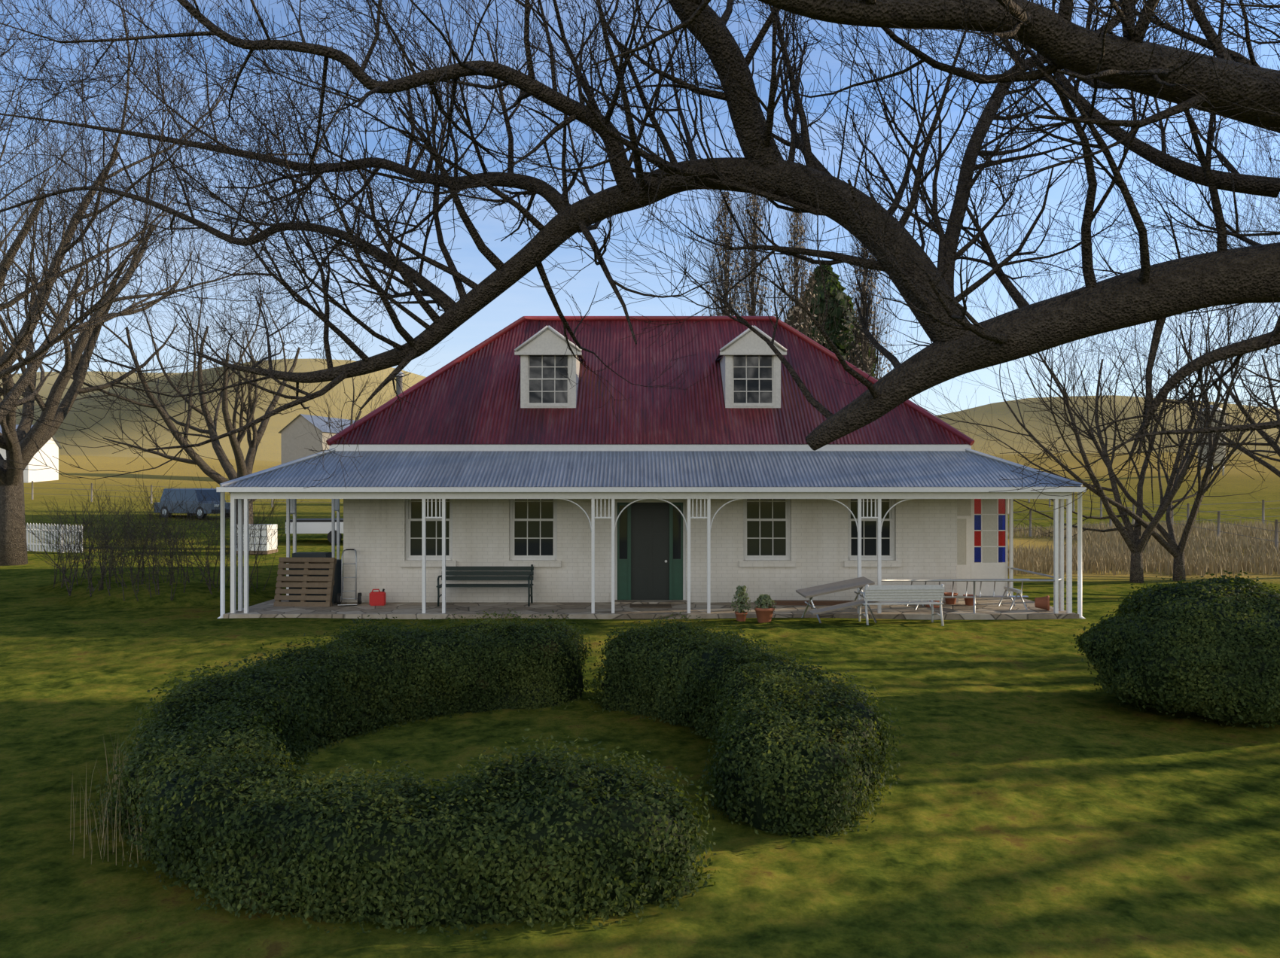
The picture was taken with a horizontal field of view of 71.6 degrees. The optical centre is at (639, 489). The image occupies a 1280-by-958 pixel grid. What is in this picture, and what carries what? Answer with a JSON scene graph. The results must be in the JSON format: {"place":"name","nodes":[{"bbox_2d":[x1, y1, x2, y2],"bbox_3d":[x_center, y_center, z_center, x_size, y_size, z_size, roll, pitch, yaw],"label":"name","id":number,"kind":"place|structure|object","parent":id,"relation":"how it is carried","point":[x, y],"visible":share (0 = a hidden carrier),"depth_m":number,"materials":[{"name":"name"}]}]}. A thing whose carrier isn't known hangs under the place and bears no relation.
{"place":"outdoors","nodes":[
{"label":"outdoors","id":0,"kind":"place"},
{"bbox_2d":[0,618,1279,957],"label":"lawn","id":1,"kind":"structure","parent":0,"point":[1052,803],"depth_m":7.44,"materials":[{"name":"green plant"}]},
{"bbox_2d":[70,704,150,872],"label":"grass tufts","id":2,"kind":"object","parent":1,"relation":"on","point":[115,777],"depth_m":6.81,"materials":[{"name":"green plant"}]},
{"bbox_2d":[752,594,776,623],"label":"potted plant","id":3,"kind":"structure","parent":1,"relation":"on","point":[763,613],"depth_m":17.14,"materials":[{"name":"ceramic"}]},
{"bbox_2d":[1069,570,1279,728],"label":"shrub","id":4,"kind":"object","parent":1,"relation":"on","point":[1209,648],"visible":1,"depth_m":10.35,"materials":[{"name":"green plant"}]},
{"bbox_2d":[0,358,1279,685],"bbox_3d":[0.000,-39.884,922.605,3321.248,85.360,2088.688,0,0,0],"label":"terrain","id":5,"kind":"structure","parent":0,"point":[22,599],"depth_m":86.34,"materials":[{"name":"yellow plant"}]},
{"bbox_2d":[0,437,58,483],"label":"shed","id":6,"kind":"structure","parent":5,"relation":"on","point":[50,451],"depth_m":79.05,"materials":[{"name":"paint"}]},
{"bbox_2d":[0,424,62,448],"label":"shed roof","id":7,"kind":"structure","parent":6,"relation":"attached to","point":[53,437],"depth_m":80.72,"materials":[{"name":"grey metal"}]},
{"bbox_2d":[25,523,82,553],"bbox_3d":[-30.707,1.571,34.055,18.685,1.758,0.130,0,0,0],"label":"picket fence","id":8,"kind":"object","parent":5,"relation":"on","point":[36,544],"visible":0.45,"depth_m":33.99,"materials":[{"name":"paint"}]},
{"bbox_2d":[0,477,206,594],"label":"bare shrub","id":9,"kind":"object","parent":5,"relation":"on","point":[80,585],"visible":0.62,"depth_m":23.19,"materials":[{"name":"brown plant"}]},
{"bbox_2d":[10,466,301,608],"bbox_3d":[-11.580,1.113,21.332,5.475,3.394,5.382,0,0,-43],"label":"bare shrub","id":10,"kind":"object","parent":5,"relation":"on","point":[169,595],"visible":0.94,"depth_m":20.95,"materials":[{"name":"brown plant"}]},
{"bbox_2d":[0,0,326,566],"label":"tree","id":11,"kind":"object","parent":5,"relation":"on","point":[24,450],"visible":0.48,"depth_m":30.91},
{"bbox_2d":[24,481,331,507],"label":"paddock fence","id":12,"kind":"object","parent":5,"relation":"on","point":[151,486],"visible":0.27,"depth_m":59.22,"materials":[{"name":"grey wood"}]},
{"bbox_2d":[0,0,380,423],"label":"tree","id":13,"kind":"object","parent":5,"relation":"on","point":[53,337],"visible":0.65,"depth_m":18.12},
{"bbox_2d":[154,488,230,518],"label":"suv","id":14,"kind":"object","parent":5,"relation":"on","point":[189,494],"visible":0.58,"depth_m":49.26,"materials":[{"name":"blue paint"}]},
{"bbox_2d":[0,85,453,549],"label":"tree","id":15,"kind":"object","parent":5,"relation":"on","point":[244,467],"visible":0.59,"depth_m":36.15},
{"bbox_2d":[236,524,277,554],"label":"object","id":16,"kind":"object","parent":5,"relation":"on","point":[267,547],"visible":0.62,"depth_m":35.20,"materials":[{"name":"white plastic"}]},
{"bbox_2d":[280,414,337,464],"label":"barn","id":17,"kind":"structure","parent":5,"relation":"on","point":[292,448],"depth_m":95.84,"materials":[{"name":"paint"}]},
{"bbox_2d":[278,414,355,433],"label":"barn roof","id":18,"kind":"structure","parent":17,"relation":"attached to","point":[318,422],"depth_m":97.05,"materials":[{"name":"grey metal"}]},
{"bbox_2d":[285,518,343,543],"bbox_3d":[-12.399,1.874,40.017,6.401,1.050,2.050,0,0,-4],"label":"white trailer","id":19,"kind":"object","parent":5,"relation":"on","point":[313,525],"visible":0.28,"depth_m":38.91,"materials":[{"name":"white paint"}]},
{"bbox_2d":[86,608,719,938],"bbox_3d":[-2.406,2.155,8.712,4.909,1.262,7.377,0,0,-12],"label":"hedge","id":20,"kind":"object","parent":5,"relation":"on","point":[234,812],"visible":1,"depth_m":6.03,"materials":[{"name":"green plant"}]},
{"bbox_2d":[0,0,1279,533],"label":"overhead tree","id":21,"kind":"object","parent":5,"relation":"on","point":[1235,86],"visible":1,"depth_m":10.13,"materials":[{"name":"brown plant"}]},
{"bbox_2d":[332,320,968,444],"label":"house roof","id":22,"kind":"structure","parent":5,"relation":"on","point":[473,399],"depth_m":20.95,"materials":[{"name":"red metal"}]},
{"bbox_2d":[396,371,404,396],"bbox_3d":[-7.870,-2.070,29.000,0.323,3.660,0.340,0,0,0],"label":"flue pipe","id":23,"kind":"object","parent":22,"relation":"attached to","point":[398,391],"visible":0.28,"depth_m":28.92,"materials":[{"name":"grey metal"}]},
{"bbox_2d":[514,325,582,408],"bbox_3d":[-2.150,-2.842,21.454,1.588,1.981,1.529,0,0,0],"label":"dormer window","id":24,"kind":"structure","parent":22,"relation":"on","point":[544,383],"depth_m":20.79,"materials":[{"name":"white paint"}]},
{"bbox_2d":[518,328,585,361],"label":"dormer roof","id":25,"kind":"structure","parent":24,"relation":"attached to","point":[581,357],"depth_m":21.77,"materials":[{"name":"red metal"}]},
{"bbox_2d":[326,316,974,445],"bbox_3d":[0.230,-2.796,26.000,14.496,3.658,12.516,0,0,0],"label":"roof ridge capping","id":26,"kind":"object","parent":22,"relation":"on","point":[507,329],"visible":0.43,"depth_m":22.43,"materials":[{"name":"metal"}]},
{"bbox_2d":[329,444,971,451],"bbox_3d":[0.230,-0.924,26.000,14.340,0.148,12.360,0,0,0],"label":"fascia board","id":27,"kind":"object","parent":22,"relation":"attached to","point":[654,448],"depth_m":19.82,"materials":[{"name":"white wood"}]},
{"bbox_2d":[719,325,787,408],"bbox_3d":[2.650,-2.842,21.454,1.588,1.981,1.529,0,0,0],"label":"dormer window","id":28,"kind":"structure","parent":22,"relation":"on","point":[750,362],"depth_m":20.80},
{"bbox_2d":[715,335,786,360],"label":"dormer roof","id":29,"kind":"structure","parent":28,"relation":"attached to","point":[719,356],"depth_m":21.91,"materials":[{"name":"red metal"}]},
{"bbox_2d":[216,487,1086,618],"bbox_3d":[0.230,0.929,23.498,17.868,3.678,11.005,0,0,0],"label":"verandah frame","id":30,"kind":"object","parent":5,"relation":"on","point":[291,495],"visible":0.77,"depth_m":18.21,"materials":[{"name":"white wood"}]},
{"bbox_2d":[223,451,1076,487],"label":"verandah roof","id":31,"kind":"structure","parent":30,"relation":"on","point":[671,469],"depth_m":18.84,"materials":[{"name":"grey metal"}]},
{"bbox_2d":[219,448,1082,487],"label":"verandah hips","id":32,"kind":"object","parent":31,"relation":"on","point":[320,454],"visible":0.9,"depth_m":18.90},
{"bbox_2d":[881,566,1062,613],"bbox_3d":[8.196,1.375,20.486,3.155,2.350,7.315,0,0,32],"label":"verandah handrail","id":33,"kind":"object","parent":30,"relation":"attached to","point":[974,581],"visible":0.67,"depth_m":18.23,"materials":[{"name":"white wood"}]},
{"bbox_2d":[223,578,1078,620],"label":"verandah floor","id":34,"kind":"structure","parent":5,"relation":"on","point":[986,609],"depth_m":18.49,"materials":[{"name":"stone"}]},
{"bbox_2d":[273,557,336,606],"bbox_3d":[-7.336,2.043,19.448,1.250,1.080,0.140,0,-14,4],"label":"leaning pallet","id":35,"kind":"object","parent":34,"relation":"on","point":[305,582],"visible":0.98,"depth_m":19.39,"materials":[{"name":"brown wood"}]},
{"bbox_2d":[289,552,341,603],"bbox_3d":[-7.300,1.990,19.950,1.000,1.120,0.500,0,0,0],"label":"storage box","id":36,"kind":"object","parent":34,"relation":"on","point":[336,589],"visible":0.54,"depth_m":19.75,"materials":[{"name":"grey plastic"}]},
{"bbox_2d":[336,548,362,605],"bbox_3d":[-6.430,1.931,19.599,0.520,1.241,0.490,0,-6,-12],"label":"hand truck","id":37,"kind":"object","parent":34,"relation":"on","point":[339,598],"visible":1,"depth_m":19.60,"materials":[{"name":"metal"}]},
{"bbox_2d":[369,588,386,606],"bbox_3d":[-5.750,2.367,19.450,0.340,0.366,0.170,0,0,-8],"label":"jerry can","id":38,"kind":"object","parent":34,"relation":"on","point":[378,598],"visible":1,"depth_m":19.37,"materials":[{"name":"red plastic"}]},
{"bbox_2d":[435,564,533,606],"bbox_3d":[-3.400,2.119,19.565,2.050,0.874,0.635,0,0,0],"label":"green bench","id":39,"kind":"object","parent":34,"relation":"on","point":[530,574],"visible":0.82,"depth_m":19.75,"materials":[{"name":"green wood"}]},
{"bbox_2d":[629,603,671,608],"bbox_3d":[0.230,2.540,19.300,0.900,0.020,0.500,0,0,0],"label":"doorstep","id":40,"kind":"object","parent":34,"relation":"on","point":[650,606],"depth_m":19.17,"materials":[{"name":"brown"}]},
{"bbox_2d":[765,600,853,606],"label":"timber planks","id":41,"kind":"object","parent":34,"relation":"on","point":[821,603],"visible":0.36,"depth_m":19.52,"materials":[{"name":"wood"}]},
{"bbox_2d":[906,600,931,609],"bbox_3d":[6.000,2.343,19.050,0.385,0.426,0.700,0,0,0],"label":"saw horse","id":42,"kind":"object","parent":34,"relation":"on","point":[917,605],"visible":0.31,"depth_m":18.74},
{"bbox_2d":[925,600,939,608],"bbox_3d":[6.350,2.420,19.200,0.318,0.260,0.313,0,0,0],"label":"flower pot","id":43,"kind":"object","parent":34,"relation":"on","point":[934,606],"visible":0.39,"depth_m":19.08,"materials":[{"name":"ceramic"}]},
{"bbox_2d":[944,592,957,604],"bbox_3d":[6.900,2.430,19.700,0.297,0.240,0.292,0,0,0],"label":"flower pot","id":44,"kind":"object","parent":34,"relation":"on","point":[950,601],"visible":0.9,"depth_m":19.61,"materials":[{"name":"ceramic"}]},
{"bbox_2d":[963,594,976,606],"bbox_3d":[7.250,2.440,19.500,0.276,0.220,0.271,0,0,0],"label":"flower pot","id":45,"kind":"object","parent":34,"relation":"on","point":[969,601],"visible":0.58,"depth_m":19.42,"materials":[{"name":"ceramic"}]},
{"bbox_2d":[956,499,1007,596],"bbox_3d":[7.970,1.345,21.225,1.640,2.410,0.050,0,0,0],"label":"stained verandah screen","id":46,"kind":"object","parent":34,"relation":"on","point":[982,531],"visible":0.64,"depth_m":21.22,"materials":[{"name":"white wood"}]},
{"bbox_2d":[997,586,1027,609],"bbox_3d":[8.000,2.343,19.050,0.385,0.426,0.700,0,0,0],"label":"saw horse","id":47,"kind":"object","parent":34,"relation":"on","point":[1015,590],"visible":0.87,"depth_m":18.83},
{"bbox_2d":[911,579,1029,598],"bbox_3d":[7.000,2.130,19.000,2.700,0.404,0.070,0,12,-2],"label":"aluminium ladder","id":48,"kind":"object","parent":47,"relation":"on","point":[972,597],"visible":0.43,"depth_m":19.01,"materials":[{"name":"grey metal"}]},
{"bbox_2d":[1034,595,1049,610],"bbox_3d":[8.477,2.400,18.704,0.270,0.313,0.318,0,0,20],"label":"flower pot","id":49,"kind":"object","parent":34,"relation":"on","point":[1042,603],"visible":1,"depth_m":18.61,"materials":[{"name":"ceramic"}]},
{"bbox_2d":[672,138,788,320],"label":"poplar","id":50,"kind":"object","parent":5,"relation":"on","point":[732,301],"visible":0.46,"depth_m":47.81,"materials":[{"name":"brown plant"}]},
{"bbox_2d":[582,611,905,844],"bbox_3d":[1.073,2.177,9.647,2.441,1.217,5.782,0,0,-18],"label":"hedge","id":51,"kind":"object","parent":5,"relation":"on","point":[802,750],"visible":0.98,"depth_m":8.12,"materials":[{"name":"green plant"}]},
{"bbox_2d":[694,192,798,323],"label":"poplar","id":52,"kind":"object","parent":5,"relation":"on","point":[756,288],"visible":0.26,"depth_m":49.73,"materials":[{"name":"brown plant"}]},
{"bbox_2d":[744,158,861,362],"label":"poplar","id":53,"kind":"object","parent":5,"relation":"on","point":[796,312],"visible":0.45,"depth_m":46.69,"materials":[{"name":"brown plant"}]},
{"bbox_2d":[786,265,877,377],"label":"pine","id":54,"kind":"object","parent":5,"relation":"on","point":[838,344],"visible":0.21,"depth_m":54.30,"materials":[{"name":"green plant"}]},
{"bbox_2d":[795,576,878,623],"bbox_3d":[3.926,2.283,17.632,1.500,0.712,1.025,-9,12,-14],"label":"picnic table","id":55,"kind":"object","parent":5,"relation":"on","point":[810,593],"visible":0.84,"depth_m":17.46,"materials":[{"name":"grey wood"}]},
{"bbox_2d":[820,170,910,380],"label":"poplar","id":56,"kind":"object","parent":5,"relation":"on","point":[865,347],"visible":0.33,"depth_m":51.79,"materials":[{"name":"brown plant"}]},
{"bbox_2d":[846,283,895,375],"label":"poplar","id":57,"kind":"object","parent":5,"relation":"on","point":[870,327],"visible":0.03,"depth_m":61.75,"materials":[{"name":"brown plant"}]},
{"bbox_2d":[857,584,944,626],"bbox_3d":[5.099,2.260,17.363,1.550,0.816,0.633,0,-4,-3],"label":"white bench","id":58,"kind":"object","parent":5,"relation":"on","point":[931,593],"visible":0.92,"depth_m":17.14,"materials":[{"name":"paint"}]},
{"bbox_2d":[825,129,1279,582],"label":"tree","id":59,"kind":"object","parent":5,"relation":"on","point":[1173,548],"visible":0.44,"depth_m":25.40,"materials":[{"name":"brown plant"}]},
{"bbox_2d":[899,154,1279,583],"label":"tree","id":60,"kind":"object","parent":5,"relation":"on","point":[1135,540],"visible":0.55,"depth_m":24.79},
{"bbox_2d":[993,0,1279,475],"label":"tree","id":61,"kind":"object","parent":5,"relation":"on","point":[1275,447],"visible":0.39,"depth_m":24.94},
{"bbox_2d":[1007,499,1279,536],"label":"paddock fence","id":62,"kind":"object","parent":5,"relation":"on","point":[1188,505],"visible":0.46,"depth_m":42.78,"materials":[{"name":"grey wood"}]},
{"bbox_2d":[1028,492,1279,551],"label":"paddock fence","id":63,"kind":"object","parent":5,"relation":"on","point":[1276,534],"visible":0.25,"depth_m":37.99,"materials":[{"name":"grey wood"}]},
{"bbox_2d":[1087,131,1279,477],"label":"tree","id":64,"kind":"object","parent":5,"relation":"on","point":[1275,470],"visible":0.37,"depth_m":30.52,"materials":[{"name":"brown plant"}]},
{"bbox_2d":[1197,405,1225,475],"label":"grain silo","id":65,"kind":"object","parent":5,"relation":"on","point":[1219,458],"visible":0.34,"depth_m":88.97,"materials":[{"name":"grey metal"}]},
{"bbox_2d":[0,0,1279,415],"label":"sky","id":66,"kind":"structure","parent":0,"point":[520,300],"materials":[{"name":"blue"}]},
{"bbox_2d":[343,499,956,602],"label":"house walls","id":67,"kind":"structure","parent":0,"point":[925,537],"depth_m":20.00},
{"bbox_2d":[405,499,894,560],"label":"house windows","id":68,"kind":"structure","parent":67,"relation":"in","point":[533,529],"depth_m":20.14,"materials":[{"name":"white wood"}]},
{"bbox_2d":[341,560,958,602],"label":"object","id":69,"kind":"structure","parent":67,"relation":"attached to","point":[523,597],"depth_m":19.98,"materials":[{"name":"beige stone"}]},
{"bbox_2d":[614,499,687,603],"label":"house door","id":70,"kind":"structure","parent":67,"relation":"in","point":[650,551],"depth_m":20.18,"materials":[{"name":"green wood"}]},
{"bbox_2d":[731,585,751,621],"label":"potted plant","id":71,"kind":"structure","parent":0,"point":[741,614],"depth_m":17.48,"materials":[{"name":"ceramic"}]},
{"bbox_2d":[974,518,1279,577],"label":"tall grass","id":72,"kind":"structure","parent":0,"point":[1113,557],"depth_m":33.14,"materials":[{"name":"beige plant"}]}
]}

